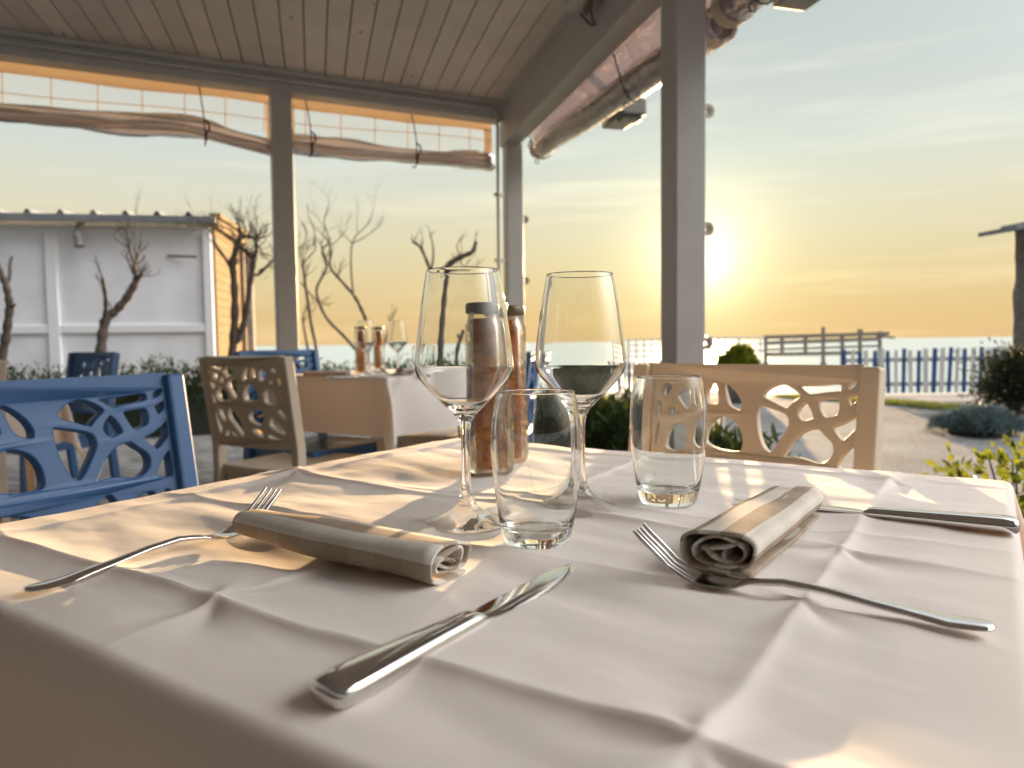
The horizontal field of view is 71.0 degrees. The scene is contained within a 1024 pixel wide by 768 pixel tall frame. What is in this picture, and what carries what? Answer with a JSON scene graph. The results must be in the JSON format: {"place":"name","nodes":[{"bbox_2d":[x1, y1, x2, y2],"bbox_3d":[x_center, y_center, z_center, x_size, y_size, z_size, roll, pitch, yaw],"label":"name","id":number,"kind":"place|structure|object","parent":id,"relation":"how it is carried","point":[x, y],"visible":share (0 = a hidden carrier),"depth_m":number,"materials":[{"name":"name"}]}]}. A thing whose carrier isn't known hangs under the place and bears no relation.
{"place":"outdoors","nodes":[
{"label":"outdoors","id":0,"kind":"place"},
{"bbox_2d":[6,432,370,521],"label":"terrace floor","id":1,"kind":"structure","parent":0,"point":[130,460],"depth_m":5.46,"materials":[{"name":"stone"}]},
{"bbox_2d":[0,360,10,523],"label":"chair","id":2,"kind":"object","parent":1,"relation":"on","point":[3,482],"visible":0.29,"depth_m":2.59,"materials":[{"name":"plastic"}]},
{"bbox_2d":[25,458,36,491],"bbox_3d":[-2.395,0.388,2.824,0.770,0.752,0.770,1,4,34],"label":"table","id":3,"kind":"object","parent":1,"relation":"on","point":[31,479],"visible":0.05,"depth_m":2.89,"materials":[{"name":"plastic"}]},
{"bbox_2d":[6,380,84,459],"bbox_3d":[-2.398,0.175,2.812,0.952,0.340,0.929,1,4,34],"label":"tablecloth","id":4,"kind":"object","parent":3,"relation":"on","point":[18,429],"visible":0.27,"depth_m":2.91,"materials":[{"name":"white fabric"}]},
{"bbox_2d":[6,352,120,519],"bbox_3d":[-2.410,0.270,3.771,0.457,0.871,0.524,1,4,32],"label":"chair","id":5,"kind":"object","parent":1,"relation":"on","point":[77,367],"visible":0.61,"depth_m":3.89,"materials":[{"name":"blue plastic"}]},
{"bbox_2d":[0,372,198,518],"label":"chair","id":6,"kind":"object","parent":1,"relation":"on","point":[33,407],"visible":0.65,"depth_m":1.12,"materials":[{"name":"blue plastic"}]},
{"bbox_2d":[198,355,362,482],"bbox_3d":[-0.853,0.318,2.815,0.457,0.871,0.524,1,4,29],"label":"chair","id":7,"kind":"object","parent":1,"relation":"on","point":[228,430],"visible":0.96,"depth_m":2.60,"materials":[{"name":"plastic"}]},
{"bbox_2d":[233,349,376,459],"bbox_3d":[-0.901,0.279,3.257,0.524,0.871,0.457,1,4,34],"label":"chair","id":8,"kind":"object","parent":1,"relation":"on","point":[321,444],"visible":0.26,"depth_m":3.24,"materials":[{"name":"blue plastic"}]},
{"bbox_2d":[0,0,713,431],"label":"pergola","id":9,"kind":"object","parent":1,"relation":"on","point":[516,72],"visible":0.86,"depth_m":3.85,"materials":[{"name":"white wood"}]},
{"bbox_2d":[0,61,269,155],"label":"roll up blind","id":10,"kind":"object","parent":9,"relation":"attached to","point":[142,124],"visible":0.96,"depth_m":4.12,"materials":[{"name":"fabric"}]},
{"bbox_2d":[292,99,495,171],"bbox_3d":[-0.777,-1.647,4.786,1.421,0.384,0.144,-2,4,-25],"label":"roll up blind","id":11,"kind":"object","parent":9,"relation":"attached to","point":[310,145],"visible":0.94,"depth_m":4.75,"materials":[{"name":"fabric"}]},
{"bbox_2d":[564,0,594,25],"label":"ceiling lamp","id":12,"kind":"object","parent":9,"relation":"attached to","point":[584,7],"visible":1,"depth_m":3.26,"materials":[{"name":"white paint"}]},
{"bbox_2d":[602,99,645,129],"bbox_3d":[0.532,-1.592,3.988,0.330,0.294,0.300,-2,3,-15],"label":"floodlight","id":13,"kind":"object","parent":9,"relation":"attached to","point":[631,114],"visible":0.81,"depth_m":3.91,"materials":[{"name":"grey metal"}]},
{"bbox_2d":[528,0,737,163],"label":"roll up blind","id":14,"kind":"object","parent":9,"relation":"attached to","point":[626,73],"visible":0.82,"depth_m":3.60,"materials":[{"name":"fabric"}]},
{"bbox_2d":[710,0,774,28],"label":"roll up blind","id":15,"kind":"object","parent":9,"relation":"attached to","point":[729,14],"visible":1,"depth_m":2.62,"materials":[{"name":"fabric"}]},
{"bbox_2d":[773,0,819,10],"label":"floodlight","id":16,"kind":"object","parent":9,"relation":"attached to","point":[802,5],"visible":1,"depth_m":2.60,"materials":[{"name":"grey metal"}]},
{"bbox_2d":[284,426,460,451],"bbox_3d":[-0.614,0.330,3.406,0.670,0.757,0.670,1,4,32],"label":"table","id":17,"kind":"object","parent":1,"relation":"on","point":[380,444],"visible":0.01,"depth_m":2.99,"materials":[{"name":"plastic"}]},
{"bbox_2d":[256,369,458,450],"bbox_3d":[-0.617,0.115,3.394,0.850,0.340,0.829,1,4,32],"label":"tablecloth","id":18,"kind":"object","parent":17,"relation":"on","point":[389,409],"visible":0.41,"depth_m":3.02,"materials":[{"name":"white fabric"}]},
{"bbox_2d":[303,371,350,377],"bbox_3d":[-0.744,-0.039,2.877,0.207,0.029,0.044,0,3,18],"label":"napkin","id":19,"kind":"object","parent":18,"relation":"on","point":[315,374],"visible":0.92,"depth_m":2.86,"materials":[{"name":"fabric"}]},
{"bbox_2d":[326,376,383,378],"bbox_3d":[-0.609,-0.029,2.797,0.234,0.014,0.026,-3,4,-30],"label":"table knife","id":20,"kind":"object","parent":18,"relation":"on","point":[337,377],"visible":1,"depth_m":2.76,"materials":[{"name":"silver metal"}]},
{"bbox_2d":[354,326,364,373],"bbox_3d":[-0.685,-0.155,3.254,0.056,0.212,0.056,-1,3,-1],"label":"pepper mill","id":21,"kind":"object","parent":18,"relation":"on","point":[359,360],"visible":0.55,"depth_m":3.24,"materials":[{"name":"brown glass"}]},
{"bbox_2d":[355,321,375,375],"bbox_3d":[-0.605,-0.147,2.968,0.088,0.228,0.088,-3,4,-36],"label":"wine glass","id":22,"kind":"object","parent":18,"relation":"on","point":[365,338],"visible":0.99,"depth_m":2.94,"materials":[{"name":"clear glass"}]},
{"bbox_2d":[367,346,384,374],"bbox_3d":[-0.573,-0.099,3.036,0.073,0.123,0.073,-3,4,-33],"label":"tumbler","id":23,"kind":"object","parent":18,"relation":"on","point":[376,357],"visible":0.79,"depth_m":3.01,"materials":[{"name":"clear glass"}]},
{"bbox_2d":[374,327,384,370],"bbox_3d":[-0.626,-0.162,3.364,0.056,0.212,0.056,-1,3,-12],"label":"pepper mill","id":24,"kind":"object","parent":18,"relation":"on","point":[379,338],"visible":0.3,"depth_m":3.34,"materials":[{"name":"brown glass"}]},
{"bbox_2d":[387,321,407,374],"bbox_3d":[-0.480,-0.150,3.006,0.088,0.228,0.088,-3,4,-31],"label":"wine glass","id":25,"kind":"object","parent":18,"relation":"on","point":[397,339],"visible":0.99,"depth_m":2.97,"materials":[{"name":"clear glass"}]},
{"bbox_2d":[379,367,415,374],"bbox_3d":[-0.465,-0.054,2.968,0.204,0.035,0.025,1,4,30],"label":"fork","id":26,"kind":"object","parent":18,"relation":"on","point":[383,369],"visible":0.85,"depth_m":2.98,"materials":[{"name":"silver metal"}]},
{"bbox_2d":[399,367,413,374],"bbox_3d":[-0.439,-0.056,3.099,0.044,0.030,0.197,0,3,20],"label":"napkin","id":27,"kind":"object","parent":18,"relation":"on","point":[407,370],"visible":0.52,"depth_m":3.04,"materials":[{"name":"fabric"}]},
{"bbox_2d":[412,345,415,373],"bbox_3d":[-0.390,-0.103,3.060,0.073,0.123,0.073,-2,3,-14],"label":"tumbler","id":28,"kind":"object","parent":18,"relation":"on","point":[413,354],"visible":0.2,"depth_m":3.04,"materials":[{"name":"clear glass"}]},
{"bbox_2d":[397,426,460,447],"bbox_3d":[-0.295,0.256,3.663,0.524,0.871,0.457,0,3,15],"label":"chair","id":29,"kind":"object","parent":1,"relation":"on","point":[427,437],"visible":0.02,"depth_m":3.51,"materials":[{"name":"plastic"}]},
{"bbox_2d":[526,351,538,388],"bbox_3d":[-0.132,0.296,3.055,0.524,0.871,0.457,0,3,8],"label":"chair","id":30,"kind":"object","parent":1,"relation":"on","point":[532,377],"visible":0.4,"depth_m":2.86,"materials":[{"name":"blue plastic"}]},
{"bbox_2d":[628,362,885,470],"bbox_3d":[0.290,0.408,1.167,0.457,0.871,0.524,2,4,41],"label":"chair","id":31,"kind":"object","parent":1,"relation":"on","point":[752,385],"visible":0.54,"depth_m":1.26,"materials":[{"name":"plastic"}]},
{"bbox_2d":[0,0,1023,345],"label":"sky","id":32,"kind":"structure","parent":0,"point":[859,153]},
{"bbox_2d":[145,398,1023,493],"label":"ground","id":33,"kind":"structure","parent":0,"point":[910,445],"depth_m":6.01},
{"bbox_2d":[0,256,15,360],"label":"bare tree","id":34,"kind":"object","parent":33,"relation":"on","point":[7,326],"visible":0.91,"depth_m":7.51,"materials":[{"name":"brown plant"}]},
{"bbox_2d":[92,186,159,374],"bbox_3d":[-4.108,-0.841,7.654,0.688,2.663,0.440,-2,4,-25],"label":"bare tree","id":35,"kind":"object","parent":33,"relation":"on","point":[106,319],"visible":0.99,"depth_m":7.66,"materials":[{"name":"brown plant"}]},
{"bbox_2d":[0,209,255,384],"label":"shed","id":36,"kind":"structure","parent":33,"relation":"on","point":[170,309],"depth_m":9.05,"materials":[{"name":"white wood"}]},
{"bbox_2d":[232,240,242,350],"bbox_3d":[-4.097,-0.888,10.705,0.030,2.480,0.520,-1,3,-10],"label":"door","id":37,"kind":"structure","parent":36,"relation":"in","point":[239,346],"depth_m":10.82,"materials":[{"name":"wood"}]},
{"bbox_2d":[5,352,412,437],"bbox_3d":[-4.801,0.140,6.651,9.924,0.826,0.757,-2,3,-17],"label":"hedge","id":38,"kind":"object","parent":33,"relation":"on","point":[198,415],"visible":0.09,"depth_m":6.93,"materials":[{"name":"green plant"}]},
{"bbox_2d":[172,190,302,385],"bbox_3d":[-2.933,-0.851,7.802,1.346,2.632,0.729,-1,3,0],"label":"bare tree","id":39,"kind":"object","parent":33,"relation":"on","point":[236,332],"visible":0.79,"depth_m":7.79,"materials":[{"name":"brown plant"}]},
{"bbox_2d":[296,183,396,350],"bbox_3d":[-1.931,-0.924,8.036,1.282,2.723,0.633,-1,3,0],"label":"bare tree","id":40,"kind":"object","parent":33,"relation":"on","point":[356,299],"visible":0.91,"depth_m":8.01,"materials":[{"name":"brown plant"}]},
{"bbox_2d":[410,224,485,268],"bbox_3d":[-0.728,-0.736,8.283,0.908,2.289,0.562,-1,3,0],"label":"bare tree","id":41,"kind":"object","parent":33,"relation":"on","point":[456,259],"visible":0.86,"depth_m":8.24,"materials":[{"name":"brown plant"}]},
{"bbox_2d":[617,360,717,392],"bbox_3d":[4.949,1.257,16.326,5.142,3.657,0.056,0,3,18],"label":"picket fence","id":42,"kind":"object","parent":33,"relation":"on","point":[629,374],"visible":0.11,"depth_m":16.94,"materials":[{"name":"white paint"}]},
{"bbox_2d":[539,382,800,456],"bbox_3d":[0.646,0.336,4.139,0.654,0.631,2.706,-2,3,-17],"label":"hedge","id":43,"kind":"object","parent":33,"relation":"on","point":[607,425],"visible":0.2,"depth_m":3.85,"materials":[{"name":"green plant"}]},
{"bbox_2d":[727,384,741,402],"bbox_3d":[3.171,0.080,10.023,0.580,0.360,0.580,-1,3,0],"label":"planter","id":44,"kind":"object","parent":33,"relation":"on","point":[734,396],"visible":0.03,"depth_m":9.82,"materials":[{"name":"stone"}]},
{"bbox_2d":[715,342,760,363],"bbox_3d":[3.189,-0.336,9.970,0.691,0.515,0.686,-1,3,0],"label":"clipped bush","id":45,"kind":"object","parent":44,"relation":"on","point":[737,353],"visible":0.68,"depth_m":9.86,"materials":[{"name":"green plant"}]},
{"bbox_2d":[921,429,1023,517],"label":"leafy shrub","id":46,"kind":"object","parent":33,"relation":"on","point":[1002,459],"visible":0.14,"depth_m":2.29,"materials":[{"name":"green plant"}]},
{"bbox_2d":[923,400,1023,437],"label":"shrub","id":47,"kind":"object","parent":33,"relation":"on","point":[984,421],"visible":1,"depth_m":6.23,"materials":[{"name":"green plant"}]},
{"bbox_2d":[953,336,1023,417],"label":"shrub","id":48,"kind":"object","parent":33,"relation":"on","point":[1003,380],"visible":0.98,"depth_m":7.42,"materials":[{"name":"green plant"}]},
{"bbox_2d":[978,222,1023,405],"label":"wooden pole","id":49,"kind":"object","parent":33,"relation":"on","point":[1018,305],"visible":0.76,"depth_m":8.51,"materials":[{"name":"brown wood"}]},
{"bbox_2d":[216,337,1011,394],"bbox_3d":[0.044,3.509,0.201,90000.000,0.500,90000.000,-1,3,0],"label":"sea","id":50,"kind":"structure","parent":0,"point":[337,354],"depth_m":187.41,"materials":[{"name":"blue liquid"}]},
{"bbox_2d":[763,327,894,366],"bbox_3d":[10.596,-0.960,23.992,4.372,1.896,0.140,-1,3,0],"label":"timber stand","id":51,"kind":"object","parent":50,"relation":"in","point":[879,335],"visible":0.77,"depth_m":23.91,"materials":[{"name":"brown wood"}]},
{"bbox_2d":[627,336,763,382],"bbox_3d":[6.915,-0.889,26.998,5.200,1.759,0.110,-1,3,0],"label":"lattice railing","id":52,"kind":"object","parent":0,"point":[719,350],"visible":0.55,"depth_m":26.94,"materials":[{"name":"white paint"}]},
{"bbox_2d":[605,392,990,401],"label":"sand path","id":53,"kind":"structure","parent":0,"point":[940,397],"depth_m":10.89,"materials":[{"name":"beige sand"}]},
{"bbox_2d":[841,347,1010,392],"bbox_3d":[7.847,-0.228,11.534,4.796,0.767,0.056,0,3,11],"label":"picket fence","id":54,"kind":"object","parent":53,"relation":"on","point":[933,383],"visible":0.66,"depth_m":11.72,"materials":[{"name":"blue paint"}]},
{"bbox_2d":[766,396,951,410],"bbox_3d":[4.904,0.263,9.534,3.000,0.067,3.800,-1,3,0],"label":"grass strip","id":55,"kind":"object","parent":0,"point":[829,400],"depth_m":10.74,"materials":[{"name":"green plant"}]},
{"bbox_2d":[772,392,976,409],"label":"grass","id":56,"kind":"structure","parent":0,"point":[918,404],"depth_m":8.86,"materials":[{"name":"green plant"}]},
{"bbox_3d":[0.018,0.501,0.735,0.758,0.745,0.758,1,4,34],"label":"table","id":57,"kind":"object","parent":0,"visible":0},
{"bbox_2d":[0,438,1023,767],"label":"tablecloth","id":58,"kind":"object","parent":57,"relation":"on","point":[620,646],"visible":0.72,"depth_m":0.41,"materials":[{"name":"white fabric"}]},
{"bbox_2d":[23,486,281,592],"bbox_3d":[-0.266,0.115,0.556,0.025,0.035,0.205,1,4,31],"label":"fork","id":59,"kind":"object","parent":58,"relation":"on","point":[75,576],"visible":0.77,"depth_m":0.53,"materials":[{"name":"silver metal"}]},
{"bbox_2d":[232,509,470,584],"bbox_3d":[-0.130,0.116,0.539,0.221,0.029,0.048,1,4,34],"label":"napkin","id":60,"kind":"object","parent":58,"relation":"on","point":[433,560],"visible":1,"depth_m":0.50,"materials":[{"name":"fabric"}]},
{"bbox_2d":[311,563,572,708],"bbox_3d":[-0.020,0.133,0.418,0.026,0.014,0.234,1,4,33],"label":"table knife","id":61,"kind":"object","parent":58,"relation":"on","point":[353,680],"visible":1,"depth_m":0.35,"materials":[{"name":"silver metal"}]},
{"bbox_2d":[414,266,513,532],"bbox_3d":[-0.042,0.013,0.643,0.088,0.228,0.088,2,5,44],"label":"wine glass","id":62,"kind":"object","parent":58,"relation":"on","point":[463,365],"visible":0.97,"depth_m":0.61,"materials":[{"name":"clear glass"}]},
{"bbox_2d":[470,303,508,474],"bbox_3d":[-0.030,0.005,0.899,0.056,0.212,0.056,-1,3,2],"label":"pepper mill","id":63,"kind":"object","parent":58,"relation":"on","point":[480,448],"visible":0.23,"depth_m":0.88,"materials":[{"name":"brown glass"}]},
{"bbox_2d":[507,305,526,388],"bbox_3d":[-0.007,0.000,0.984,0.056,0.212,0.056,1,4,29],"label":"pepper mill","id":64,"kind":"object","parent":58,"relation":"on","point":[517,330],"visible":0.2,"depth_m":0.97,"materials":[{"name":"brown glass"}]},
{"bbox_2d":[491,388,581,548],"bbox_3d":[0.020,0.067,0.583,0.073,0.123,0.073,-1,3,-1],"label":"tumbler","id":65,"kind":"object","parent":58,"relation":"on","point":[536,446],"visible":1,"depth_m":0.55,"materials":[{"name":"clear glass"}]},
{"bbox_2d":[535,271,625,516],"bbox_3d":[0.066,0.008,0.695,0.088,0.228,0.088,-1,3,-2],"label":"wine glass","id":66,"kind":"object","parent":58,"relation":"on","point":[580,351],"visible":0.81,"depth_m":0.66,"materials":[{"name":"clear glass"}]},
{"bbox_2d":[629,375,707,507],"bbox_3d":[0.157,0.056,0.721,0.076,0.127,0.076,1,4,29],"label":"tumbler","id":67,"kind":"object","parent":58,"relation":"on","point":[668,420],"visible":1,"depth_m":0.69,"materials":[{"name":"clear glass"}]},
{"bbox_2d":[680,485,823,578],"bbox_3d":[0.197,0.110,0.570,0.053,0.029,0.203,2,4,36],"label":"napkin","id":68,"kind":"object","parent":58,"relation":"on","point":[751,537],"visible":1,"depth_m":0.51,"materials":[{"name":"fabric"}]},
{"bbox_2d":[633,523,995,631],"bbox_3d":[0.175,0.116,0.442,0.204,0.035,0.025,1,4,30],"label":"fork","id":69,"kind":"object","parent":58,"relation":"on","point":[648,538],"visible":1,"depth_m":0.44,"materials":[{"name":"silver metal"}]},
{"bbox_2d":[734,498,1019,533],"bbox_3d":[0.322,0.115,0.656,0.234,0.014,0.026,1,4,33],"label":"table knife","id":70,"kind":"object","parent":58,"relation":"on","point":[1002,524],"visible":0.92,"depth_m":0.61,"materials":[{"name":"silver metal"}]}
]}

